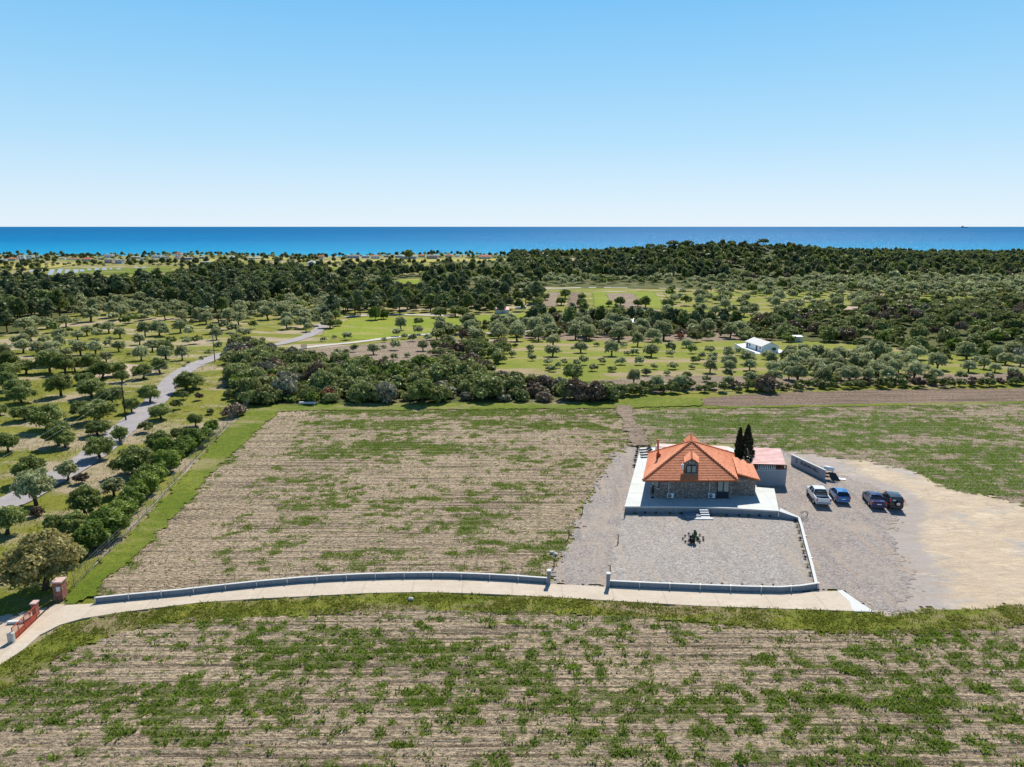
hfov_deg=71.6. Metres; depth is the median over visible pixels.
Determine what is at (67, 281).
pine tree
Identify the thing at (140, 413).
asphalt road
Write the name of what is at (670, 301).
broadleaf tree
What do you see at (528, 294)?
pine tree
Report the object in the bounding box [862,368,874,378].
olive tree
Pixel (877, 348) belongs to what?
olive tree
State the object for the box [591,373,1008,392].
orchard rim
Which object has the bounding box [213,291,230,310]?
pine tree
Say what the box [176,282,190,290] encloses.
pine tree
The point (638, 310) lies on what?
pine tree
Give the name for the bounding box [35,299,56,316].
pine tree
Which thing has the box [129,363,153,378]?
broadleaf tree
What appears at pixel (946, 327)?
shrub
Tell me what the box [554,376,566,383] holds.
shrub
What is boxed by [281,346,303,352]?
shrub
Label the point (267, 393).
shrub
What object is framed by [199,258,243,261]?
straw field
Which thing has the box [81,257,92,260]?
coastal house
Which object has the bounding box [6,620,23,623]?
concrete slab
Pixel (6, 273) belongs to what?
pine tree
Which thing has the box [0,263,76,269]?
coast plot
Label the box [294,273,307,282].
pine tree
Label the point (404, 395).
shrub
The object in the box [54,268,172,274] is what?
coast field
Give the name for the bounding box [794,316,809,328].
shrub
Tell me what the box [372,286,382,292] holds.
pine tree
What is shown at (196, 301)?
pine tree
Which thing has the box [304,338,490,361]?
olive clearing
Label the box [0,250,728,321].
pine woods
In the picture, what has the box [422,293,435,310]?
pine tree
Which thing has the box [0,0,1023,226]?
sky
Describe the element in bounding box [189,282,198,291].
pine tree
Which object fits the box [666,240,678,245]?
umbrella pine
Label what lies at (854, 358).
olive tree
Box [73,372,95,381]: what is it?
broadleaf tree
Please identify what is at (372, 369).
shrub
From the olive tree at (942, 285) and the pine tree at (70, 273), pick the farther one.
the pine tree at (70, 273)
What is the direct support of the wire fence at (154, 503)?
on the grass strip
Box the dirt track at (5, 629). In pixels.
[0,604,68,656]
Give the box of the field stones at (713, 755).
[0,609,1023,766]
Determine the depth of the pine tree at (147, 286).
366.01 m
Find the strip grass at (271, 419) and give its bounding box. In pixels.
[69,399,704,591]
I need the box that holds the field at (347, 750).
[0,605,1023,766]
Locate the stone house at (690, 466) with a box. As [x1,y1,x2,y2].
[642,434,760,498]
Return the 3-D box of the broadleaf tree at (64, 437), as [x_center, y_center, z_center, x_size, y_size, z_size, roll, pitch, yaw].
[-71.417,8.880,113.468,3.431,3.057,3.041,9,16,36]
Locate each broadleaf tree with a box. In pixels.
[0,350,20,364]
[0,362,21,372]
[0,371,19,385]
[0,404,7,414]
[0,431,19,451]
[0,505,29,534]
[2,378,31,389]
[3,383,37,402]
[8,405,35,420]
[9,454,46,475]
[13,359,36,373]
[26,403,65,429]
[34,351,56,372]
[40,419,70,445]
[42,373,73,395]
[42,514,62,530]
[50,354,75,373]
[52,429,75,446]
[61,509,86,531]
[65,483,102,515]
[68,400,90,416]
[72,357,79,370]
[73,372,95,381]
[75,377,106,397]
[76,399,116,420]
[78,351,101,368]
[82,436,116,457]
[83,419,111,435]
[86,361,113,378]
[93,386,125,402]
[106,445,155,473]
[109,362,127,372]
[109,425,128,441]
[112,370,129,381]
[121,398,140,411]
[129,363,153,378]
[136,384,160,401]
[143,429,172,448]
[147,403,171,418]
[149,357,168,372]
[155,340,174,356]
[170,428,183,437]
[172,370,200,391]
[186,413,202,425]
[190,374,205,387]
[324,318,335,327]
[331,310,340,319]
[335,319,342,324]
[367,306,380,319]
[379,309,389,318]
[432,307,447,315]
[448,305,460,315]
[456,306,468,315]
[531,296,543,303]
[541,293,549,299]
[556,297,565,304]
[560,289,570,298]
[576,298,586,304]
[578,293,586,297]
[579,302,589,308]
[614,296,625,305]
[633,299,639,306]
[639,295,650,307]
[661,298,674,305]
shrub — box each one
[28,506,45,515]
[219,351,235,362]
[219,402,246,416]
[222,342,245,350]
[222,363,244,378]
[222,363,248,374]
[227,350,253,362]
[228,370,253,384]
[233,346,243,351]
[236,365,257,370]
[237,367,267,377]
[237,376,261,393]
[237,390,258,404]
[238,359,250,364]
[240,348,251,352]
[243,337,255,341]
[248,337,266,345]
[250,343,271,355]
[250,360,262,366]
[252,355,262,360]
[252,360,276,370]
[253,384,282,403]
[258,349,276,356]
[258,375,277,385]
[264,342,277,349]
[264,368,277,374]
[268,357,285,366]
[270,375,297,395]
[271,354,284,359]
[275,365,288,370]
[276,371,299,379]
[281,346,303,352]
[282,394,298,401]
[284,350,312,362]
[286,362,305,373]
[294,383,310,393]
[296,373,304,381]
[297,362,309,367]
[297,386,315,399]
[304,359,326,379]
[304,391,319,401]
[307,368,339,387]
[309,383,323,395]
[311,353,320,360]
[319,355,328,362]
[320,385,345,396]
[320,392,340,402]
[323,362,342,368]
[325,367,343,376]
[328,351,349,363]
[336,376,354,387]
[338,362,349,369]
[341,363,369,378]
[343,378,363,391]
[344,380,380,403]
[348,355,378,369]
[355,374,375,381]
[365,365,379,374]
[373,380,398,402]
[378,360,399,374]
[382,364,409,377]
[385,374,409,389]
[398,360,416,365]
[400,391,417,400]
[403,363,418,368]
[406,370,433,383]
[410,354,435,365]
[410,367,419,372]
[420,363,432,369]
[422,361,452,382]
[428,383,453,402]
[431,347,448,354]
[433,380,448,385]
[434,353,459,363]
[442,371,456,381]
[443,359,456,366]
[443,384,456,398]
[448,374,465,382]
[449,378,462,390]
[450,356,477,373]
[456,355,464,362]
[456,367,473,380]
[457,379,472,392]
[459,392,474,400]
[464,340,484,352]
[464,352,479,357]
[465,371,482,380]
[470,372,497,382]
[470,374,503,398]
[472,364,490,373]
[481,341,490,347]
[481,360,493,364]
[486,344,498,356]
[489,349,507,363]
[492,386,507,395]
[494,340,511,352]
[495,370,507,376]
[496,394,511,401]
[501,374,526,392]
[506,385,519,397]
[507,371,524,378]
[515,388,529,400]
[524,374,538,382]
[524,383,550,396]
[525,380,536,387]
[534,374,555,389]
[535,391,553,400]
[551,381,560,393]
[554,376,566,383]
[556,380,577,399]
[562,377,589,399]
[585,380,606,401]
[594,380,620,400]
[616,383,627,394]
[735,329,755,338]
[740,327,758,336]
[754,373,779,391]
[757,330,776,339]
[771,313,785,323]
[774,321,798,335]
[781,332,796,341]
[787,312,803,320]
[788,320,803,329]
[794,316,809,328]
[802,311,814,319]
[815,324,831,334]
[818,326,839,340]
[828,317,840,322]
[831,319,851,326]
[838,325,859,338]
[843,315,864,327]
[853,314,872,320]
[859,302,880,315]
[871,317,892,330]
[871,330,882,339]
[874,310,890,320]
[876,331,890,342]
[883,328,895,334]
[891,325,907,332]
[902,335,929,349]
[907,308,924,319]
[908,325,930,337]
[910,300,924,310]
[912,317,935,327]
[917,298,930,304]
[922,302,930,309]
[923,312,940,319]
[934,328,959,343]
[934,346,951,354]
[939,325,958,331]
[944,337,964,349]
[945,310,971,322]
[963,334,984,343]
[966,324,985,332]
[968,312,980,319]
[968,330,987,340]
[970,319,987,326]
[971,308,989,318]
[976,343,990,355]
[984,321,1002,331]
[986,329,1005,341]
[987,299,1002,304]
[987,327,1013,338]
[999,310,1021,322]
[1003,327,1023,337]
[1012,347,1023,356]
[1017,315,1023,328]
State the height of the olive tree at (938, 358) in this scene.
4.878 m
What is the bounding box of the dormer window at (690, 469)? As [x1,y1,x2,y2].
[684,465,697,473]
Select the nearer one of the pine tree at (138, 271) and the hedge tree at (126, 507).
the hedge tree at (126, 507)
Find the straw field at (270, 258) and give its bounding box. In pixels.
[254,257,288,260]
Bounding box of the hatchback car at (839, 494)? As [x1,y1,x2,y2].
[829,487,850,502]
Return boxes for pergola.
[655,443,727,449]
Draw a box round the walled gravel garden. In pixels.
[609,512,813,585]
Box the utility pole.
[116,383,126,419]
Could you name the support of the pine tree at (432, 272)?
on the woodland floor at (12, 329)
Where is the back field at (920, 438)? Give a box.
[631,403,1023,506]
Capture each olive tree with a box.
[0,308,15,316]
[0,343,12,352]
[9,466,57,505]
[10,338,29,352]
[13,317,37,329]
[16,333,30,340]
[19,327,39,340]
[28,340,44,352]
[29,315,39,322]
[35,347,63,359]
[37,317,56,325]
[42,341,63,349]
[50,327,69,336]
[52,334,66,349]
[53,459,78,480]
[55,315,74,326]
[59,347,72,354]
[69,329,83,339]
[70,341,88,354]
[73,305,87,312]
[76,292,86,301]
[78,307,100,321]
[80,325,93,335]
[85,340,104,353]
[86,296,103,306]
[91,304,102,310]
[98,351,113,361]
[100,322,114,332]
[100,477,125,496]
[105,300,117,312]
[109,340,125,351]
[110,294,125,301]
[112,304,130,316]
[112,327,126,337]
[116,301,128,306]
[124,299,137,305]
[130,300,145,312]
[131,333,145,344]
[131,345,150,360]
[133,291,147,300]
[136,321,150,335]
[137,304,152,312]
[142,339,158,351]
[144,297,155,303]
[149,319,166,334]
[151,301,162,309]
[156,345,173,359]
[158,307,170,319]
[164,299,180,307]
[171,319,188,332]
[173,311,186,318]
[174,345,189,359]
[191,307,206,320]
[198,311,212,323]
[199,306,213,312]
[208,327,223,339]
[212,312,224,321]
[221,307,235,321]
[230,311,245,324]
[231,300,247,308]
[233,303,245,312]
[254,301,268,310]
[259,306,276,319]
[267,301,277,312]
[276,303,290,312]
[280,311,292,319]
[281,316,294,328]
[287,297,297,303]
[291,308,303,317]
[295,304,304,308]
[295,316,312,324]
[309,307,321,315]
[315,303,324,307]
[367,343,381,353]
[395,316,406,329]
[417,340,428,350]
[432,320,446,329]
[461,312,476,323]
[463,319,479,328]
[467,325,477,331]
[468,328,484,337]
[488,319,501,327]
[489,322,509,336]
[490,314,499,322]
[498,314,508,321]
[502,316,516,324]
[508,323,525,340]
[510,320,525,328]
[521,317,529,328]
[525,316,543,329]
[531,324,545,340]
[541,313,555,325]
[543,322,559,332]
[544,344,561,356]
[545,333,560,345]
[559,314,572,326]
[566,319,578,326]
[567,323,581,338]
[573,341,588,352]
[574,311,583,316]
[577,320,587,335]
[578,324,594,340]
[579,314,592,323]
[598,318,615,333]
[604,339,619,355]
[605,312,618,322]
[608,325,629,341]
[611,321,626,336]
[620,315,630,320]
[623,320,633,328]
[626,369,639,381]
[630,331,643,346]
[633,317,650,328]
[636,326,646,335]
[644,317,652,327]
[644,328,662,338]
[645,344,660,356]
[650,374,664,384]
[653,319,673,339]
[660,304,670,311]
[672,374,689,384]
[681,339,692,347]
[685,323,701,332]
[686,318,699,328]
[694,289,706,296]
[694,293,704,302]
[698,318,716,330]
[702,359,717,372]
[708,305,720,313]
[720,299,730,307]
[720,354,737,363]
[721,375,734,384]
[722,322,738,337]
[722,360,736,369]
[723,345,735,355]
[733,320,749,330]
[737,305,750,316]
[739,350,756,360]
[742,359,757,369]
[742,371,759,379]
[747,302,759,311]
[760,350,771,356]
[765,351,778,361]
[765,361,781,370]
[768,368,783,378]
[770,296,781,305]
[771,290,785,298]
[773,305,783,312]
[779,350,792,356]
[780,360,790,370]
[782,301,791,308]
[783,345,796,349]
[783,365,790,378]
[784,353,799,361]
[789,360,799,366]
[789,363,808,379]
[795,348,811,358]
[796,356,806,364]
[798,343,811,349]
[805,356,815,364]
[807,358,823,368]
[809,344,825,355]
[810,351,820,358]
[810,362,829,378]
[814,366,831,379]
[820,349,840,357]
[822,358,831,364]
[826,352,843,362]
[828,363,839,373]
[830,296,843,304]
[831,356,847,364]
[832,347,849,357]
[832,361,844,369]
[834,367,842,379]
[837,365,861,379]
[845,292,858,300]
[847,349,859,358]
[847,353,862,365]
[850,296,864,308]
[850,348,863,352]
[856,358,868,367]
[857,281,868,288]
[862,353,873,359]
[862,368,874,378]
[863,338,889,359]
[867,359,885,373]
[868,278,881,283]
[870,361,888,376]
[871,295,882,301]
[879,366,898,376]
[882,344,892,353]
[882,355,892,363]
[886,358,904,370]
[888,352,901,359]
[891,285,904,292]
[901,360,927,376]
[903,353,917,361]
[904,282,919,294]
[905,345,928,357]
[908,359,922,362]
[918,281,928,293]
[926,351,949,368]
[927,367,944,376]
[935,283,949,289]
[938,280,949,285]
[954,341,981,358]
[959,360,978,371]
[977,355,991,368]
[987,345,1003,360]
[989,362,1001,371]
[996,352,1014,364]
[1003,341,1020,353]
[1010,355,1023,366]
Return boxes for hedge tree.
[71,532,90,547]
[73,520,113,549]
[75,540,89,560]
[79,505,132,536]
[100,499,138,519]
[113,485,145,502]
[113,494,138,510]
[120,478,149,496]
[129,471,159,491]
[130,463,167,483]
[150,449,181,469]
[151,436,173,452]
[154,463,169,474]
[163,437,191,451]
[164,447,185,459]
[176,435,197,452]
[180,427,204,441]
[195,434,210,446]
[198,426,213,437]
[203,419,218,430]
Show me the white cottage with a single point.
(753, 345)
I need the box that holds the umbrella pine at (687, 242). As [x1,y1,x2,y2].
[682,240,694,244]
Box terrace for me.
[624,447,778,516]
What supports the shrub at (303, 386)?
on the woodland floor at (455, 399)
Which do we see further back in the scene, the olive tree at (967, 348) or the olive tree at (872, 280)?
the olive tree at (872, 280)
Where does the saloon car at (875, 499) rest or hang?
on the gravel yard at (852, 549)
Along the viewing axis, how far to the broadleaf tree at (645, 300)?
353.36 m
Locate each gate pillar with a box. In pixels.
[547,569,550,583]
[606,572,610,586]
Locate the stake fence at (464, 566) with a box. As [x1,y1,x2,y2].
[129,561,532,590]
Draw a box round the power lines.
[5,304,329,461]
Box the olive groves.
[0,252,1023,379]
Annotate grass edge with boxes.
[652,401,1023,408]
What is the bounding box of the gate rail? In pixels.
[10,601,54,642]
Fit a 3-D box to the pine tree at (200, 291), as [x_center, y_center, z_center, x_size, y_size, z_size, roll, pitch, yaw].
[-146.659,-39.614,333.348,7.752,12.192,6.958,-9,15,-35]
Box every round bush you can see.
[406,378,436,402]
[563,363,583,378]
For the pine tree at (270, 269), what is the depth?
502.66 m
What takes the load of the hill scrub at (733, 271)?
on the woodland floor at (662, 282)
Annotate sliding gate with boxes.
[11,606,37,638]
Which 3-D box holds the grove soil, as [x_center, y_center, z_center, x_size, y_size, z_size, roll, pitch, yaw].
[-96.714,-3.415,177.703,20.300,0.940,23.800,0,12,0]
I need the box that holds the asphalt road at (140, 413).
[0,317,327,507]
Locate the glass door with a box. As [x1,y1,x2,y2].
[715,482,729,498]
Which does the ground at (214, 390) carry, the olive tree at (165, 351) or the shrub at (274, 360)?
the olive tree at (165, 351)
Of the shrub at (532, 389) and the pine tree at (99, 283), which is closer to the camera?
the shrub at (532, 389)
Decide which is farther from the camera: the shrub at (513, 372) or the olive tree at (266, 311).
the olive tree at (266, 311)
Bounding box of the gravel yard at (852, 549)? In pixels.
[541,445,924,613]
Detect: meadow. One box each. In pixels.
[320,312,563,338]
[397,278,420,283]
[662,289,1003,321]
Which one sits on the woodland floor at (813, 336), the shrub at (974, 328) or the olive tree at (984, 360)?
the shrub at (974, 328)
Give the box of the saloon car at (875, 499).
[862,491,886,507]
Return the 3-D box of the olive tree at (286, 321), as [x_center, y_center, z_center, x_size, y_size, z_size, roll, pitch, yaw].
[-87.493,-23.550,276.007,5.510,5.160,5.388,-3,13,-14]
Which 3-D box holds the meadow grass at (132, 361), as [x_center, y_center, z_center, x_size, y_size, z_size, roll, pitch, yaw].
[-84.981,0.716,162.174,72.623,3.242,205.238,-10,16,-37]
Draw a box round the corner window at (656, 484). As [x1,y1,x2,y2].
[650,482,658,489]
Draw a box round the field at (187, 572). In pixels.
[98,407,632,601]
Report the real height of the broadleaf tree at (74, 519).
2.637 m
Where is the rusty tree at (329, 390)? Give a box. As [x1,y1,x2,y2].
[322,387,335,393]
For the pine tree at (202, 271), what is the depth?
465.80 m
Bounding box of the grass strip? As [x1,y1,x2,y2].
[64,396,703,603]
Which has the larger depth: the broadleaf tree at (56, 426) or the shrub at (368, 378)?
the shrub at (368, 378)
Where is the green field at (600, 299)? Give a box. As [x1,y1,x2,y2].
[592,292,662,308]
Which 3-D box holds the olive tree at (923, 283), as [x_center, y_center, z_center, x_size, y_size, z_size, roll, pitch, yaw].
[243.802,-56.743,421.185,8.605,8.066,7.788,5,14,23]
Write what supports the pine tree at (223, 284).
on the woodland floor at (12, 329)
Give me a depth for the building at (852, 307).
346.18 m
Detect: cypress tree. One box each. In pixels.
[734,427,743,458]
[740,424,754,461]
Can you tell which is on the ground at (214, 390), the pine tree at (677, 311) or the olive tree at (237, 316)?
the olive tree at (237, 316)
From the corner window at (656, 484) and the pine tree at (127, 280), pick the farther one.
the pine tree at (127, 280)
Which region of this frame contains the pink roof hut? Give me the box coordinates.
[496,307,508,313]
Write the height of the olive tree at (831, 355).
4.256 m
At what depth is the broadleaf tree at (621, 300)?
362.02 m
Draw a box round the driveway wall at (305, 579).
[94,572,546,602]
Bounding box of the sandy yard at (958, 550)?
[784,451,1023,615]
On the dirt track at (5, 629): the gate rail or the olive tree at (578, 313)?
the gate rail
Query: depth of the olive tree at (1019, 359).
182.02 m
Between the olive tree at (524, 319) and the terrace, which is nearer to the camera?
the terrace
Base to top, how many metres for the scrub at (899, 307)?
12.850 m
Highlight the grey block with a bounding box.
[6,632,15,642]
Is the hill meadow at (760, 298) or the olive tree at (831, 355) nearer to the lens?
the olive tree at (831, 355)
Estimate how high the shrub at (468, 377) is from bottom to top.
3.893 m
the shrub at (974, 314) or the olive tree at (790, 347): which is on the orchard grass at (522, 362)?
the olive tree at (790, 347)
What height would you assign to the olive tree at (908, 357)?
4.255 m
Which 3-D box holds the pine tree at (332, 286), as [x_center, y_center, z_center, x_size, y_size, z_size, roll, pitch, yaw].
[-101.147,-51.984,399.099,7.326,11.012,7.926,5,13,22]
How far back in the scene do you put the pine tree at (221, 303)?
311.59 m
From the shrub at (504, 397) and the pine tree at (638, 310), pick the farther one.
the pine tree at (638, 310)
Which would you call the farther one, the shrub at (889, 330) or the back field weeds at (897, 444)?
the shrub at (889, 330)
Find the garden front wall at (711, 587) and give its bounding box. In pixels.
[610,580,818,591]
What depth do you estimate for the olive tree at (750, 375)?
157.76 m
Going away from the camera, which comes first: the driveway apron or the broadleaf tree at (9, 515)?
the driveway apron
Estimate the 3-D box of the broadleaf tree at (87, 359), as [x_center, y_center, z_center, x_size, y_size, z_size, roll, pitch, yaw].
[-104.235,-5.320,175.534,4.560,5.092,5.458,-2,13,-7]
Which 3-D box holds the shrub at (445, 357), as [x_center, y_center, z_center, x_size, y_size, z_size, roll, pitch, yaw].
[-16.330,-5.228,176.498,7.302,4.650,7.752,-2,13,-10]
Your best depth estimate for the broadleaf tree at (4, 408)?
132.75 m
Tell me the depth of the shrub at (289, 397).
142.55 m
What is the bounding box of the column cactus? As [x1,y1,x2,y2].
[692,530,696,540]
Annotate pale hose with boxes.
[89,417,238,570]
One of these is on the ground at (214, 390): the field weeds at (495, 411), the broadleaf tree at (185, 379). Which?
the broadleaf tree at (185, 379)
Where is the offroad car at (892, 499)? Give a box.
[881,491,904,508]
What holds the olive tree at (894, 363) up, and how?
on the orchard grass at (522, 362)
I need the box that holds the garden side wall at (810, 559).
[798,516,818,587]
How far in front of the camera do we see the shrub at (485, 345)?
209.32 m
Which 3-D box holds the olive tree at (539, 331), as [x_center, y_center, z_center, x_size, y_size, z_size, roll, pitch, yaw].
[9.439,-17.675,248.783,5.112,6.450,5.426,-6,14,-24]
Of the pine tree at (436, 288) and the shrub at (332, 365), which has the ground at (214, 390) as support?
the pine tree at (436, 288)
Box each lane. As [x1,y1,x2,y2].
[298,330,529,348]
[344,314,449,316]
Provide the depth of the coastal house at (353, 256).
918.42 m
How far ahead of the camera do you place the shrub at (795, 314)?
286.73 m
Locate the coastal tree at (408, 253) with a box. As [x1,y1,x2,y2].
[404,249,413,258]
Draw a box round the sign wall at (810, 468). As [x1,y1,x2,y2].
[791,454,825,479]
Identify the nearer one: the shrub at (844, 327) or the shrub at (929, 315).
the shrub at (844, 327)
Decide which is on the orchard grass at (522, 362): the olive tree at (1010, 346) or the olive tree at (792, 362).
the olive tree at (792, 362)
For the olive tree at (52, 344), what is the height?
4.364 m
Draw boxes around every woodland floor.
[0,272,526,336]
[222,367,613,405]
[447,249,1023,289]
[771,306,1014,357]
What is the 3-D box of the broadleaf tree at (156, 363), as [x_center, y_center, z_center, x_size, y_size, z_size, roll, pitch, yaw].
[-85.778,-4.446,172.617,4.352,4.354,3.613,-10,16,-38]
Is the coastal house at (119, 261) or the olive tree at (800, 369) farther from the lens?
the coastal house at (119, 261)
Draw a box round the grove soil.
[86,364,160,377]
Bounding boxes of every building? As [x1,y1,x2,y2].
[751,448,786,485]
[843,306,857,309]
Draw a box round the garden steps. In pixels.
[683,509,712,519]
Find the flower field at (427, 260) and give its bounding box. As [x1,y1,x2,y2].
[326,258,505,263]
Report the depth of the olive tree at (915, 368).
162.25 m
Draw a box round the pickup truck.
[806,485,831,504]
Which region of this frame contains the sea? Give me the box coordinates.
[0,227,1023,256]
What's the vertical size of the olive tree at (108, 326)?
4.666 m
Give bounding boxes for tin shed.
[790,335,803,341]
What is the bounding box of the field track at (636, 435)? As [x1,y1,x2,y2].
[614,405,649,445]
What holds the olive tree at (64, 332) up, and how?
on the ground at (214, 390)
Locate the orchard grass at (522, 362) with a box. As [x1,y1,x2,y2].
[483,340,1023,394]
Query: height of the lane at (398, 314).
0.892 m
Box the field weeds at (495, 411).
[97,407,630,594]
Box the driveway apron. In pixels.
[838,590,873,612]
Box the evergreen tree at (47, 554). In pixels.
[0,528,87,590]
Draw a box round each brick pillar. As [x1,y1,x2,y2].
[29,600,39,615]
[50,577,67,600]
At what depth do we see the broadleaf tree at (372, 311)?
305.40 m
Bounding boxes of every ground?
[0,254,1023,757]
[523,326,762,342]
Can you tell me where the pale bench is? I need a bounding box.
[299,402,316,404]
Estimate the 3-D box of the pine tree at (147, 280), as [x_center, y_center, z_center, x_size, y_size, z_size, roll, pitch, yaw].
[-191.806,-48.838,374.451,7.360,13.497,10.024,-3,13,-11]
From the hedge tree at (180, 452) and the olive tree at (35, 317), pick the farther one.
the olive tree at (35, 317)
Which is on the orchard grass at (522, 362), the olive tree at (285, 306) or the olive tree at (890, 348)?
the olive tree at (890, 348)
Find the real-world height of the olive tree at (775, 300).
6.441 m
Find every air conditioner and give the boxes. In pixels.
[667,493,673,497]
[708,493,714,497]
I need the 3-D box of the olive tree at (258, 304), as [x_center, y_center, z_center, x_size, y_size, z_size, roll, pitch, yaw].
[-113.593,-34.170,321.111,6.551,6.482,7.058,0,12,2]
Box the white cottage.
[734,337,781,353]
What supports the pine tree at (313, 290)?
on the ground at (214, 390)
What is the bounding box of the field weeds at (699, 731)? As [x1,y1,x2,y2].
[0,606,1023,766]
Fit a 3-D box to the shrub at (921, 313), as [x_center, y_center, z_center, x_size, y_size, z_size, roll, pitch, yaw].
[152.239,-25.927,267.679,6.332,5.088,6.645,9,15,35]
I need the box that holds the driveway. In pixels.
[0,578,852,664]
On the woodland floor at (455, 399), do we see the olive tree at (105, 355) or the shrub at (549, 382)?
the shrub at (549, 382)
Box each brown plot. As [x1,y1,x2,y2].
[543,292,559,306]
[566,292,581,307]
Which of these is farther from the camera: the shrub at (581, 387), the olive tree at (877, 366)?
the olive tree at (877, 366)
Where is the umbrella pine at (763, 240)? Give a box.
[757,238,768,246]
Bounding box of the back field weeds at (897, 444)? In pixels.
[632,401,1023,504]
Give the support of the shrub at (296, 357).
on the woodland floor at (455, 399)
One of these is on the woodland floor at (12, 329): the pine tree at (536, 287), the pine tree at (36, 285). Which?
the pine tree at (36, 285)
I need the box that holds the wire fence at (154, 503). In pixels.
[72,400,248,587]
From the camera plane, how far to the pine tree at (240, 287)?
364.48 m
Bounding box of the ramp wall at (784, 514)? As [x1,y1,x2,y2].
[779,508,798,520]
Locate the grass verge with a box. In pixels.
[0,592,1023,689]
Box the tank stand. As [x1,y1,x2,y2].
[824,465,839,480]
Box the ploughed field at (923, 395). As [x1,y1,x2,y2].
[701,387,1023,407]
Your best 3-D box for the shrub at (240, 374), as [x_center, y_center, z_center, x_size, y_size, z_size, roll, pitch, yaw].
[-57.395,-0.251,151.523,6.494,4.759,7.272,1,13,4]
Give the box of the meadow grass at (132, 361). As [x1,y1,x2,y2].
[0,349,235,615]
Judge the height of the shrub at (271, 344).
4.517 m
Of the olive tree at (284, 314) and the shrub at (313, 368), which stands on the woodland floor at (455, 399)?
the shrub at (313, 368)
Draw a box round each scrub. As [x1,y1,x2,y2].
[72,292,1023,481]
[511,246,1023,277]
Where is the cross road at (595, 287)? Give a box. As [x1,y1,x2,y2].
[520,287,681,288]
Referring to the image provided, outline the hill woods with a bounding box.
[510,239,1023,276]
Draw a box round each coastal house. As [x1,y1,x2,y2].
[6,258,18,260]
[17,255,25,259]
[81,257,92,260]
[104,254,114,257]
[104,259,114,262]
[115,259,124,263]
[151,255,162,257]
[174,253,182,257]
[347,255,359,257]
[371,255,379,258]
[402,256,416,258]
[427,255,438,258]
[479,255,490,258]
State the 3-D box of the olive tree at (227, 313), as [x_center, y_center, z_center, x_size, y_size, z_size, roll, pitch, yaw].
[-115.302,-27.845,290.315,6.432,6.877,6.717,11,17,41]
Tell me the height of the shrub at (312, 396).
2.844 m
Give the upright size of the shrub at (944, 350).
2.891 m
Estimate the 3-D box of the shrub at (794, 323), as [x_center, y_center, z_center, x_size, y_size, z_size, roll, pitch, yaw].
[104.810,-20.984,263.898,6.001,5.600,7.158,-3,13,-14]
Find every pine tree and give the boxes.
[0,276,10,288]
[0,297,8,312]
[0,311,15,331]
[1,270,12,276]
[2,281,25,298]
[5,296,25,318]
[9,297,28,317]
[19,279,32,289]
[23,288,40,313]
[26,281,42,293]
[26,300,36,315]
[27,297,38,314]
[28,276,38,281]
[32,267,51,278]
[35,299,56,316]
[36,289,50,313]
[39,278,51,289]
[47,288,69,315]
[49,282,66,290]
[53,273,63,281]
[59,274,68,283]
[61,288,76,310]
[63,279,77,284]
[64,271,76,276]
[66,296,77,311]
[69,281,78,286]
[69,285,80,294]
[75,282,88,287]
[77,273,86,279]
[80,273,94,288]
[81,287,97,297]
[91,278,107,289]
[92,269,107,283]
[98,286,112,300]
[104,273,124,294]
[109,277,127,293]
[113,276,129,293]
[118,272,133,284]
[121,276,132,285]
[132,268,141,277]
[137,272,151,281]
[137,274,156,285]
[137,280,144,291]
[140,279,155,289]
[141,282,153,293]
[147,287,162,298]
[150,267,163,279]
[153,281,164,289]
[162,273,176,287]
[163,286,181,299]
[167,278,177,287]
[176,270,187,277]
[176,275,191,287]
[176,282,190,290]
[177,287,190,301]
[188,275,197,282]
[188,292,199,303]
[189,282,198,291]
[192,295,201,308]
[193,282,208,292]
[195,276,207,282]
[195,286,203,294]
[197,266,208,278]
[199,292,217,307]
[200,286,215,299]
[209,274,219,286]
[211,276,221,285]
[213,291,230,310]
[215,296,229,310]
[216,275,230,291]
[222,289,231,301]
[225,278,236,287]
[226,270,239,278]
[230,287,246,302]
[234,283,244,291]
[239,275,248,282]
[241,280,250,288]
[244,282,264,299]
[247,291,258,308]
[250,276,266,284]
[252,269,260,275]
[260,283,268,290]
[261,273,272,281]
[266,282,278,297]
[267,266,275,272]
[270,272,280,294]
[277,276,291,288]
[284,273,296,279]
[291,266,302,275]
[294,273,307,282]
[302,270,315,280]
[306,277,315,283]
[309,284,319,296]
[310,269,320,280]
[313,260,326,270]
[317,271,331,279]
[325,291,340,310]
[326,282,337,292]
[339,290,352,311]
[340,298,347,312]
[346,300,361,313]
[352,290,365,314]
[363,289,372,299]
[367,294,382,306]
[369,292,384,302]
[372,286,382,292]
[381,274,392,285]
[386,285,395,298]
[391,293,407,313]
[392,286,402,296]
[401,287,414,308]
[414,282,424,289]
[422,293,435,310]
[424,286,435,296]
[427,265,437,277]
[427,279,439,286]
[433,284,441,293]
[437,291,451,301]
[440,280,451,291]
[447,274,458,285]
[462,292,474,312]
[471,292,479,302]
[473,283,485,294]
[475,279,485,288]
[487,288,501,298]
[497,281,511,294]
[501,273,513,286]
[519,288,532,304]
[523,307,539,317]
[530,281,543,295]
[536,301,548,313]
[563,306,575,319]
[578,308,587,314]
[593,305,607,319]
[609,308,620,315]
[618,306,625,314]
[625,306,635,317]
[634,311,644,320]
[635,307,643,315]
[650,310,662,326]
[661,310,666,317]
[663,307,676,322]
[675,308,679,323]
[676,310,689,327]
[689,310,702,323]
[695,307,704,317]
[705,310,716,319]
[717,308,729,318]
[728,310,743,321]

